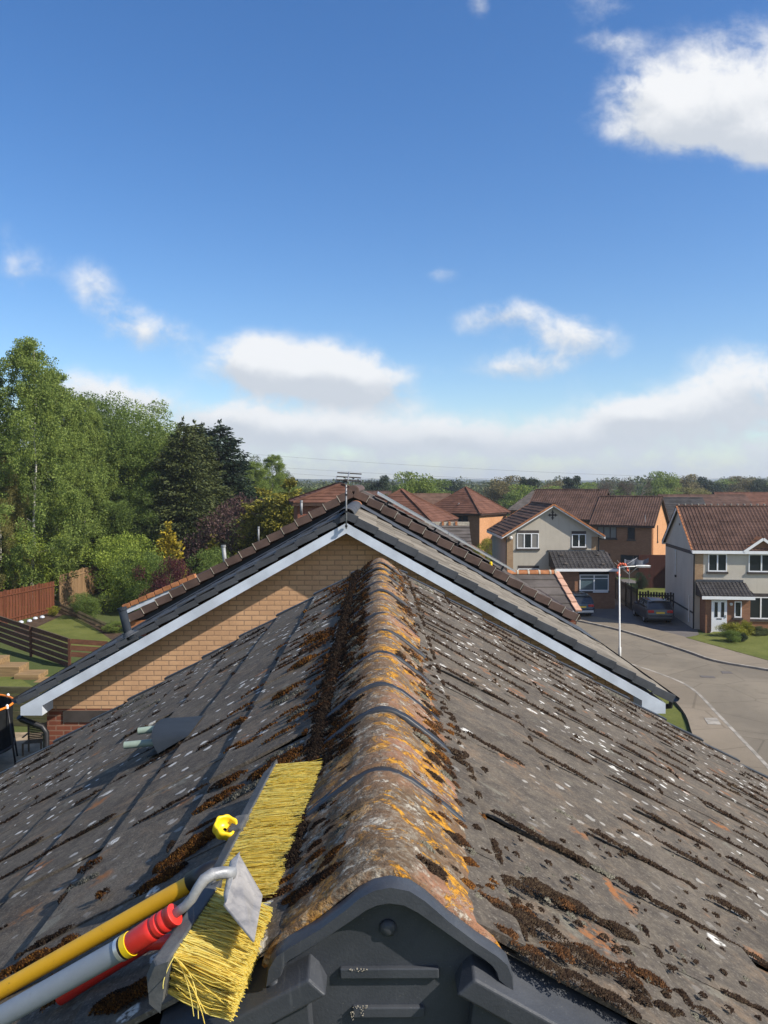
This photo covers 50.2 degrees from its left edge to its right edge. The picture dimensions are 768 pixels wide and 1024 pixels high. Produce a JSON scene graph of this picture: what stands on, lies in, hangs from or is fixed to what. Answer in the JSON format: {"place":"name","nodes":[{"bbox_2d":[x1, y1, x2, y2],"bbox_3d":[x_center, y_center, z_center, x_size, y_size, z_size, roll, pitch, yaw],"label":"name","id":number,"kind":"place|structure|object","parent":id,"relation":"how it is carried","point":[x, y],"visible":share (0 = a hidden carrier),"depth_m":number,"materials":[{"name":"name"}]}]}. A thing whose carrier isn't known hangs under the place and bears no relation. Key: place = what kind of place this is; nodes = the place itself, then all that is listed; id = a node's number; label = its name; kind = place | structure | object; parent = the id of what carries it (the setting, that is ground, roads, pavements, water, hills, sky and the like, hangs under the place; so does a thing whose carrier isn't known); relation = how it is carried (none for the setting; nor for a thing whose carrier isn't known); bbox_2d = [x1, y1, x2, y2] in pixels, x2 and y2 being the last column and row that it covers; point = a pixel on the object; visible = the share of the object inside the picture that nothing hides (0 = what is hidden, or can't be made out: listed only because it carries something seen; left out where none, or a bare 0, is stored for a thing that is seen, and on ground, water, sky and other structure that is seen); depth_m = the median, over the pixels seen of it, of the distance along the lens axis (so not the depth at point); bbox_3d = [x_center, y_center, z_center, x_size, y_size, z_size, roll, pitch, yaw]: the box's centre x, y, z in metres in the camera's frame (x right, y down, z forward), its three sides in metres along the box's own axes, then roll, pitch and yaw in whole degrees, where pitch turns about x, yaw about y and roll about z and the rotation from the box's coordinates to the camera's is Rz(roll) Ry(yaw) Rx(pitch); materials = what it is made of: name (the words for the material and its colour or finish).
{"place":"outdoors","nodes":[
{"label":"outdoors","id":0,"kind":"place"},
{"bbox_2d":[0,677,32,694],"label":"lawn","id":1,"kind":"structure","parent":0,"point":[8,681],"depth_m":37.13,"materials":[{"name":"green plant"}]},
{"bbox_2d":[0,732,42,771],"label":"patio","id":2,"kind":"structure","parent":0,"point":[6,760],"depth_m":27.57,"materials":[{"name":"stone"}]},
{"bbox_2d":[0,693,17,764],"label":"trampoline","id":3,"kind":"object","parent":2,"relation":"on","point":[7,738],"visible":0.86,"depth_m":25.53,"materials":[{"name":"black plastic"}]},
{"bbox_2d":[22,722,46,755],"bbox_3d":[-11.677,7.594,27.420,0.590,0.980,0.733,0,2,0],"label":"garden chair","id":4,"kind":"object","parent":2,"relation":"on","point":[31,740],"visible":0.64,"depth_m":27.52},
{"bbox_2d":[0,686,51,725],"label":"lawn","id":5,"kind":"structure","parent":0,"point":[13,691],"depth_m":30.46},
{"bbox_2d":[14,608,121,639],"bbox_3d":[-20.584,7.271,51.328,5.464,0.001,16.807,-1,2,-36],"label":"flower bed","id":6,"kind":"object","parent":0,"point":[39,621],"visible":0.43,"depth_m":53.01,"materials":[{"name":"soil"}]},
{"bbox_2d":[55,601,107,632],"bbox_3d":[-20.401,6.831,54.612,0.047,0.678,12.666,-1,2,-36],"label":"picket fence","id":7,"kind":"object","parent":6,"relation":"on","point":[88,619],"visible":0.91,"depth_m":54.15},
{"bbox_2d":[68,592,104,619],"bbox_3d":[-20.145,6.235,54.935,2.270,1.853,2.475,1,2,17],"label":"garden shrub","id":8,"kind":"object","parent":6,"relation":"on","point":[84,601],"visible":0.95,"depth_m":54.80,"materials":[{"name":"green plant"}]},
{"bbox_2d":[36,615,110,646],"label":"garden lawn","id":9,"kind":"structure","parent":0,"point":[67,626],"depth_m":50.76,"materials":[{"name":"green plant"}]},
{"bbox_2d":[106,485,600,643],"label":"brick house","id":10,"kind":"structure","parent":0,"point":[549,591],"depth_m":17.32,"materials":[{"name":"grey tile"}]},
{"bbox_2d":[377,492,515,571],"bbox_3d":[1.409,0.408,20.445,3.151,1.810,3.985,0,2,0],"label":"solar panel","id":11,"kind":"object","parent":10,"relation":"attached to","point":[441,529],"visible":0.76,"depth_m":18.57,"materials":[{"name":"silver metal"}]},
{"bbox_2d":[0,577,707,732],"bbox_3d":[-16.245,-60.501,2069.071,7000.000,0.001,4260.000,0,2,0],"label":"ground","id":12,"kind":"structure","parent":0,"point":[38,662],"depth_m":43.91,"materials":[{"name":"green plant"}]},
{"bbox_2d":[0,447,42,591],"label":"birch tree","id":13,"kind":"object","parent":12,"relation":"on","point":[11,491],"visible":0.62,"depth_m":58.65,"materials":[{"name":"green plant"}]},
{"bbox_2d":[0,655,47,681],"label":"timber steps","id":14,"kind":"structure","parent":12,"relation":"on","point":[17,670],"depth_m":38.24,"materials":[{"name":"wood"}]},
{"bbox_2d":[0,581,54,623],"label":"boundary fence","id":15,"kind":"object","parent":12,"relation":"on","point":[27,601],"visible":0.86,"depth_m":55.04,"materials":[{"name":"wood"}]},
{"bbox_2d":[0,364,59,589],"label":"birch tree","id":16,"kind":"object","parent":12,"relation":"on","point":[36,478],"visible":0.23,"depth_m":61.13,"materials":[{"name":"green plant"}]},
{"bbox_2d":[0,527,62,593],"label":"garden shrub","id":17,"kind":"object","parent":12,"relation":"on","point":[6,583],"visible":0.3,"depth_m":59.16,"materials":[{"name":"green plant"}]},
{"bbox_2d":[1,472,85,566],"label":"broadleaf tree","id":18,"kind":"object","parent":12,"relation":"on","point":[51,523],"visible":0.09,"depth_m":64.23,"materials":[{"name":"green plant"}]},
{"bbox_2d":[20,531,77,596],"bbox_3d":[-26.721,4.074,64.349,6.119,5.552,6.672,1,2,23],"label":"garden shrub","id":19,"kind":"object","parent":12,"relation":"on","point":[52,578],"visible":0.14,"depth_m":63.26,"materials":[{"name":"green plant"}]},
{"bbox_2d":[0,616,107,665],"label":"ranch fence","id":20,"kind":"object","parent":12,"relation":"on","point":[31,640],"visible":0.81,"depth_m":42.00,"materials":[{"name":"wood"}]},
{"bbox_2d":[0,336,108,588],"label":"birch tree","id":21,"kind":"object","parent":12,"relation":"on","point":[27,389],"visible":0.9,"depth_m":58.43,"materials":[{"name":"green plant"}]},
{"bbox_2d":[1,368,117,595],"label":"birch tree","id":22,"kind":"object","parent":12,"relation":"on","point":[73,422],"visible":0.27,"depth_m":64.65,"materials":[{"name":"green plant"}]},
{"bbox_2d":[23,392,121,586],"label":"birch tree","id":23,"kind":"object","parent":12,"relation":"on","point":[82,487],"visible":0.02,"depth_m":68.62,"materials":[{"name":"green plant"}]},
{"bbox_2d":[59,563,110,607],"bbox_3d":[-23.693,5.555,65.764,0.121,2.480,12.552,0,2,-1],"label":"boundary fence","id":24,"kind":"object","parent":12,"relation":"on","point":[83,585],"visible":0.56,"depth_m":63.51,"materials":[{"name":"wood"}]},
{"bbox_2d":[47,397,134,580],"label":"birch tree","id":25,"kind":"object","parent":12,"relation":"on","point":[89,405],"visible":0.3,"depth_m":67.98,"materials":[{"name":"green plant"}]},
{"bbox_2d":[88,541,145,598],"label":"garden shrub","id":26,"kind":"object","parent":12,"relation":"on","point":[111,589],"visible":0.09,"depth_m":65.14,"materials":[{"name":"green plant"}]},
{"bbox_2d":[88,470,163,563],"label":"broadleaf tree","id":27,"kind":"object","parent":12,"relation":"on","point":[130,507],"visible":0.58,"depth_m":66.41,"materials":[{"name":"green plant"}]},
{"bbox_2d":[77,531,188,612],"bbox_3d":[-18.358,4.170,59.266,7.230,5.700,6.632,1,2,30],"label":"garden shrub","id":28,"kind":"object","parent":12,"relation":"on","point":[99,559],"visible":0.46,"depth_m":57.97,"materials":[{"name":"green plant"}]},
{"bbox_2d":[72,390,198,539],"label":"broadleaf tree","id":29,"kind":"object","parent":12,"relation":"on","point":[138,459],"visible":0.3,"depth_m":71.16,"materials":[{"name":"green plant"}]},
{"bbox_2d":[100,399,177,530],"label":"broadleaf tree","id":30,"kind":"object","parent":12,"relation":"on","point":[128,474],"visible":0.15,"depth_m":76.12,"materials":[{"name":"green plant"}]},
{"bbox_2d":[108,549,180,610],"bbox_3d":[-16.451,4.829,56.738,5.015,4.551,5.468,-1,2,-18],"label":"garden shrub","id":31,"kind":"object","parent":12,"relation":"on","point":[156,567],"visible":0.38,"depth_m":56.13,"materials":[{"name":"green plant"}]},
{"bbox_2d":[136,446,169,541],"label":"conifer","id":32,"kind":"object","parent":12,"relation":"on","point":[156,465],"visible":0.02,"depth_m":71.31,"materials":[{"name":"green plant"}]},
{"bbox_2d":[132,555,194,596],"bbox_3d":[-13.040,4.968,50.285,3.573,4.706,3.895,2,2,38],"label":"garden shrub","id":33,"kind":"object","parent":12,"relation":"on","point":[164,579],"visible":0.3,"depth_m":50.01,"materials":[{"name":"purple plant"}]},
{"bbox_2d":[151,520,186,582],"bbox_3d":[-15.837,3.821,60.055,3.364,6.582,3.498,-2,2,-39],"label":"golden conifer","id":34,"kind":"object","parent":12,"relation":"on","point":[169,542],"visible":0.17,"depth_m":59.72,"materials":[{"name":"yellow plant"}]},
{"bbox_2d":[135,416,230,582],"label":"conifer","id":35,"kind":"object","parent":12,"relation":"on","point":[174,485],"visible":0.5,"depth_m":66.74,"materials":[{"name":"green plant"}]},
{"bbox_2d":[135,419,240,550],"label":"conifer","id":36,"kind":"object","parent":12,"relation":"on","point":[221,494],"visible":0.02,"depth_m":70.38,"materials":[{"name":"green plant"}]},
{"bbox_2d":[186,545,229,573],"bbox_3d":[-11.917,4.689,57.815,4.662,4.758,5.082,1,2,27],"label":"garden shrub","id":37,"kind":"object","parent":12,"relation":"on","point":[212,562],"visible":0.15,"depth_m":57.36,"materials":[{"name":"green plant"}]},
{"bbox_2d":[198,532,226,572],"bbox_3d":[-12.978,4.280,62.092,3.206,5.485,3.083,1,2,36],"label":"golden conifer","id":38,"kind":"object","parent":12,"relation":"on","point":[211,542],"visible":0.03,"depth_m":61.81,"materials":[{"name":"green plant"}]},
{"bbox_2d":[178,492,264,574],"bbox_3d":[-11.424,2.636,63.819,8.141,8.469,7.467,1,2,24],"label":"garden shrub","id":39,"kind":"object","parent":12,"relation":"on","point":[228,518],"visible":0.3,"depth_m":62.85,"materials":[{"name":"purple plant"}]},
{"bbox_2d":[202,419,262,538],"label":"conifer","id":40,"kind":"object","parent":12,"relation":"on","point":[233,466],"visible":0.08,"depth_m":75.08,"materials":[{"name":"green plant"}]},
{"bbox_2d":[226,487,285,556],"bbox_3d":[-9.086,2.547,62.102,6.797,8.969,6.682,0,2,9],"label":"golden conifer","id":41,"kind":"object","parent":12,"relation":"on","point":[250,526],"visible":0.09,"depth_m":61.29,"materials":[{"name":"green plant"}]},
{"bbox_2d":[239,461,277,500],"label":"birch tree","id":42,"kind":"object","parent":12,"relation":"on","point":[259,474],"visible":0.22,"depth_m":91.47,"materials":[{"name":"green plant"}]},
{"bbox_2d":[245,477,303,548],"bbox_3d":[-6.983,2.262,60.069,7.222,9.694,7.346,0,2,11],"label":"golden conifer","id":43,"kind":"object","parent":12,"relation":"on","point":[276,520],"visible":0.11,"depth_m":59.37,"materials":[{"name":"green plant"}]},
{"bbox_2d":[256,454,298,517],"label":"birch tree","id":44,"kind":"object","parent":12,"relation":"on","point":[279,475],"visible":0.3,"depth_m":95.30,"materials":[{"name":"green plant"}]},
{"bbox_2d":[288,482,392,521],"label":"hip roof house","id":45,"kind":"structure","parent":12,"relation":"on","point":[315,499],"depth_m":47.47,"materials":[{"name":"tile"}]},
{"bbox_2d":[11,500,679,747],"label":"brick house","id":46,"kind":"structure","parent":12,"relation":"on","point":[112,674],"depth_m":12.19,"materials":[{"name":"brick"}]},
{"bbox_2d":[117,606,137,640],"bbox_3d":[-3.121,1.367,10.025,0.235,0.425,0.231,2,3,42],"label":"vent pipe","id":47,"kind":"object","parent":46,"relation":"attached to","point":[128,634],"visible":1,"depth_m":9.98,"materials":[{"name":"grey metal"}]},
{"bbox_2d":[335,472,378,528],"bbox_3d":[-0.397,-0.176,11.873,0.659,0.817,1.055,0,2,0],"label":"tv aerial","id":48,"kind":"object","parent":46,"relation":"attached to","point":[341,481],"visible":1,"depth_m":11.69,"materials":[{"name":"silver metal"}]},
{"bbox_2d":[364,475,391,490],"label":"broadleaf tree","id":49,"kind":"object","parent":12,"relation":"on","point":[383,481],"visible":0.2,"depth_m":148.98,"materials":[{"name":"green plant"}]},
{"bbox_2d":[385,471,439,495],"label":"broadleaf tree","id":50,"kind":"object","parent":12,"relation":"on","point":[417,486],"visible":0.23,"depth_m":128.50,"materials":[{"name":"green plant"}]},
{"bbox_2d":[388,493,450,503],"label":"distant house","id":51,"kind":"structure","parent":12,"relation":"on","point":[432,498],"depth_m":123.77,"materials":[{"name":"tile"}]},
{"bbox_2d":[387,489,458,521],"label":"hip roof house","id":52,"kind":"structure","parent":12,"relation":"on","point":[421,507],"depth_m":60.82,"materials":[{"name":"tile"}]},
{"bbox_2d":[422,478,454,493],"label":"broadleaf tree","id":53,"kind":"object","parent":12,"relation":"on","point":[439,484],"visible":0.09,"depth_m":136.50,"materials":[{"name":"green plant"}]},
{"bbox_2d":[425,521,471,547],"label":"side wing","id":54,"kind":"structure","parent":12,"relation":"on","point":[461,530],"depth_m":39.34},
{"bbox_2d":[433,486,510,558],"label":"hip roof house","id":55,"kind":"structure","parent":12,"relation":"on","point":[480,513],"depth_m":87.07,"materials":[{"name":"tile"}]},
{"bbox_2d":[473,537,491,561],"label":"garden shrub","id":56,"kind":"object","parent":12,"relation":"on","point":[486,544],"visible":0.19,"depth_m":76.33,"materials":[{"name":"green plant"}]},
{"bbox_2d":[483,475,520,514],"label":"broadleaf tree","id":57,"kind":"object","parent":12,"relation":"on","point":[498,488],"visible":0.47,"depth_m":173.84,"materials":[{"name":"green plant"}]},
{"bbox_2d":[265,474,767,495],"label":"distant wood","id":58,"kind":"object","parent":12,"relation":"on","point":[641,482],"visible":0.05,"depth_m":293.14,"materials":[{"name":"plant"}]},
{"bbox_2d":[498,484,539,515],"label":"broadleaf tree","id":59,"kind":"object","parent":12,"relation":"on","point":[513,497],"visible":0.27,"depth_m":163.25,"materials":[{"name":"green plant"}]},
{"bbox_2d":[508,490,534,513],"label":"hip roof house","id":60,"kind":"structure","parent":12,"relation":"on","point":[521,503],"depth_m":112.99,"materials":[{"name":"grey brick"}]},
{"bbox_2d":[487,501,617,608],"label":"rendered house","id":61,"kind":"structure","parent":12,"relation":"on","point":[534,535],"depth_m":61.17,"materials":[{"name":"paint"}]},
{"bbox_2d":[516,530,539,549],"bbox_3d":[10.743,2.113,61.157,1.780,1.490,0.110,0,2,0],"label":"window","id":62,"kind":"structure","parent":61,"relation":"in","point":[526,539],"depth_m":61.17,"materials":[{"name":"white plastic"}]},
{"bbox_2d":[571,531,586,548],"bbox_3d":[14.558,2.102,61.186,1.210,1.350,0.110,0,2,0],"label":"window","id":63,"kind":"structure","parent":61,"relation":"in","point":[578,537],"depth_m":61.19,"materials":[{"name":"white plastic"}]},
{"bbox_2d":[579,571,609,592],"bbox_3d":[15.170,5.062,59.139,2.260,1.530,0.110,0,2,0],"label":"window","id":64,"kind":"structure","parent":61,"relation":"in","point":[588,583],"depth_m":59.16,"materials":[{"name":"white plastic"}]},
{"bbox_2d":[529,489,609,524],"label":"brown brick house","id":65,"kind":"structure","parent":12,"relation":"on","point":[580,504],"depth_m":85.10,"materials":[{"name":"tile"}]},
{"bbox_2d":[561,475,581,488],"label":"broadleaf tree","id":66,"kind":"object","parent":12,"relation":"on","point":[569,482],"visible":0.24,"depth_m":179.68,"materials":[{"name":"green plant"}]},
{"bbox_2d":[589,495,669,577],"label":"brown brick house","id":67,"kind":"structure","parent":12,"relation":"on","point":[630,527],"depth_m":79.89,"materials":[{"name":"tile"}]},
{"bbox_2d":[597,527,616,539],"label":"window","id":68,"kind":"structure","parent":67,"relation":"in","point":[610,533],"depth_m":79.92,"materials":[{"name":"grey glass"}]},
{"bbox_2d":[637,471,682,495],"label":"broadleaf tree","id":69,"kind":"object","parent":12,"relation":"on","point":[663,485],"visible":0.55,"depth_m":203.66,"materials":[{"name":"green plant"}]},
{"bbox_2d":[577,620,767,670],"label":"kerb","id":70,"kind":"structure","parent":12,"relation":"on","point":[699,655],"depth_m":44.52,"materials":[{"name":"concrete"}]},
{"bbox_2d":[674,474,708,493],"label":"broadleaf tree","id":71,"kind":"object","parent":12,"relation":"on","point":[685,482],"visible":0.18,"depth_m":218.21,"materials":[{"name":"green plant"}]},
{"bbox_2d":[632,664,767,768],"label":"kerb","id":72,"kind":"structure","parent":12,"relation":"on","point":[757,755],"depth_m":30.89,"materials":[{"name":"concrete"}]},
{"bbox_2d":[696,476,729,493],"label":"broadleaf tree","id":73,"kind":"object","parent":12,"relation":"on","point":[711,486],"visible":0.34,"depth_m":233.99,"materials":[{"name":"green plant"}]},
{"bbox_2d":[662,504,767,632],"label":"rendered house","id":74,"kind":"structure","parent":12,"relation":"on","point":[716,565],"depth_m":50.80,"materials":[{"name":"paint"}]},
{"bbox_2d":[706,554,727,573],"bbox_3d":[20.605,3.088,50.602,1.280,1.450,0.110,0,2,6],"label":"window","id":75,"kind":"structure","parent":74,"relation":"in","point":[717,563],"depth_m":50.62,"materials":[{"name":"white plastic"}]},
{"bbox_2d":[711,600,726,631],"bbox_3d":[20.234,6.292,49.475,0.900,1.940,0.098,0,2,6],"label":"door","id":76,"kind":"structure","parent":74,"relation":"in","point":[718,607],"depth_m":49.46,"materials":[{"name":"white plastic"}]},
{"bbox_2d":[747,554,767,573],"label":"window","id":77,"kind":"structure","parent":74,"relation":"in","point":[757,563],"depth_m":50.36,"materials":[{"name":"white plastic"}]},
{"bbox_2d":[750,593,767,620],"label":"window","id":78,"kind":"structure","parent":74,"relation":"in","point":[759,606],"depth_m":50.43,"materials":[{"name":"white plastic"}]},
{"bbox_2d":[723,476,754,491],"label":"broadleaf tree","id":79,"kind":"object","parent":12,"relation":"on","point":[741,486],"visible":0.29,"depth_m":239.32,"materials":[{"name":"green plant"}]},
{"bbox_2d":[748,479,767,491],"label":"broadleaf tree","id":80,"kind":"object","parent":12,"relation":"on","point":[758,485],"visible":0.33,"depth_m":215.05,"materials":[{"name":"green plant"}]},
{"bbox_2d":[0,558,767,1023],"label":"tiled house","id":81,"kind":"structure","parent":0,"point":[498,824],"depth_m":2.14,"materials":[{"name":"tile"}]},
{"bbox_2d":[0,852,262,1023],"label":"scraper hoe","id":82,"kind":"object","parent":81,"relation":"on","point":[242,895],"visible":1,"depth_m":1.29,"materials":[{"name":"silver metal"}]},
{"bbox_2d":[0,758,322,999],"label":"roof broom","id":83,"kind":"object","parent":81,"relation":"on","point":[256,832],"visible":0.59,"depth_m":1.64,"materials":[{"name":"yellow plastic"}]},
{"bbox_2d":[55,879,272,1023],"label":"hand brush","id":84,"kind":"object","parent":81,"relation":"on","point":[204,960],"visible":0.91,"depth_m":1.21,"materials":[{"name":"yellow plastic"}]},
{"bbox_2d":[0,0,767,480],"label":"sky","id":85,"kind":"structure","parent":0,"point":[521,237],"materials":[{"name":"blue"}]},
{"bbox_2d":[72,476,766,488],"bbox_3d":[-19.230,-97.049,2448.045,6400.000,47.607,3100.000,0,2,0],"label":"hills","id":86,"kind":"structure","parent":0,"point":[472,480],"depth_m":2177.70,"materials":[{"name":"green plant"}]},
{"bbox_2d":[583,579,698,636],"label":"driveway","id":87,"kind":"structure","parent":0,"point":[676,626],"depth_m":54.11,"materials":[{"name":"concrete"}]},
{"bbox_2d":[570,591,594,615],"bbox_3d":[13.091,6.281,57.090,2.040,1.589,4.295,0,2,-6],"label":"parked car","id":88,"kind":"object","parent":87,"relation":"on","point":[585,602],"visible":0.38,"depth_m":55.18,"materials":[{"name":"blue paint"}]},
{"bbox_2d":[615,576,637,610],"bbox_3d":[18.209,5.945,64.589,0.124,1.780,15.647,0,2,5],"label":"garden fence","id":89,"kind":"object","parent":87,"relation":"on","point":[629,592],"visible":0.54,"depth_m":60.30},
{"bbox_2d":[614,558,648,576],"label":"rotary drier","id":90,"kind":"object","parent":87,"relation":"on","point":[635,562],"visible":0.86,"depth_m":65.63,"materials":[{"name":"metal"}]},
{"bbox_2d":[632,597,673,622],"bbox_3d":[17.854,6.400,54.588,2.040,1.519,4.295,0,2,4],"label":"parked car","id":91,"kind":"object","parent":87,"relation":"on","point":[646,609],"visible":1,"depth_m":52.77,"materials":[{"name":"grey paint"}]},
{"bbox_2d":[638,591,673,609],"bbox_3d":[18.847,6.272,56.332,2.612,1.680,0.134,1,2,19],"label":"garden fence","id":92,"kind":"object","parent":87,"relation":"on","point":[647,594],"visible":0.33,"depth_m":56.29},
{"bbox_2d":[626,583,664,598],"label":"back lawn","id":93,"kind":"structure","parent":0,"point":[652,590],"depth_m":69.35,"materials":[{"name":"green plant"}]},
{"bbox_2d":[638,555,664,587],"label":"shed wall","id":94,"kind":"structure","parent":93,"relation":"on","point":[656,570],"depth_m":71.00,"materials":[{"name":"brick"}]},
{"bbox_2d":[649,690,684,729],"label":"verge lawn","id":95,"kind":"structure","parent":0,"point":[673,715],"depth_m":31.46,"materials":[{"name":"green plant"}]},
{"bbox_2d":[576,622,767,763],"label":"road","id":96,"kind":"structure","parent":0,"point":[737,699],"depth_m":37.97,"materials":[{"name":"asphalt"}]},
{"bbox_2d":[580,614,767,667],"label":"pavement","id":97,"kind":"structure","parent":0,"point":[712,651],"depth_m":45.88,"materials":[{"name":"concrete"}]},
{"bbox_2d":[663,497,705,525],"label":"distant house","id":98,"kind":"structure","parent":0,"point":[671,503],"depth_m":97.73,"materials":[{"name":"brown brick"}]},
{"bbox_2d":[635,666,767,775],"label":"pavement","id":99,"kind":"structure","parent":0,"point":[694,707],"depth_m":30.14,"materials":[{"name":"concrete"}]},
{"bbox_2d":[618,565,650,655],"bbox_3d":[12.499,5.083,40.925,1.609,4.891,0.176,0,2,0],"label":"street lamp","id":100,"kind":"object","parent":99,"relation":"on","point":[638,566],"visible":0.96,"depth_m":40.85,"materials":[{"name":"grey metal"}]},
{"bbox_2d":[657,494,752,504],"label":"distant house","id":101,"kind":"structure","parent":0,"point":[726,499],"depth_m":122.14,"materials":[{"name":"tile"}]},
{"bbox_2d":[686,630,767,659],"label":"front lawn","id":102,"kind":"structure","parent":0,"point":[754,645],"depth_m":45.80,"materials":[{"name":"green plant"}]},
{"bbox_2d":[718,629,742,642],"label":"garden bush","id":103,"kind":"object","parent":102,"relation":"on","point":[734,636],"visible":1,"depth_m":46.20,"materials":[{"name":"green plant"}]},
{"bbox_2d":[714,622,748,637],"bbox_3d":[20.452,6.835,47.947,2.001,0.922,1.860,1,2,31],"label":"garden bush","id":104,"kind":"object","parent":102,"relation":"on","point":[737,626],"visible":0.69,"depth_m":47.73,"materials":[{"name":"green plant"}]},
{"bbox_2d":[713,492,767,504],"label":"distant house","id":105,"kind":"structure","parent":0,"point":[756,498],"depth_m":131.25,"materials":[{"name":"tile"}]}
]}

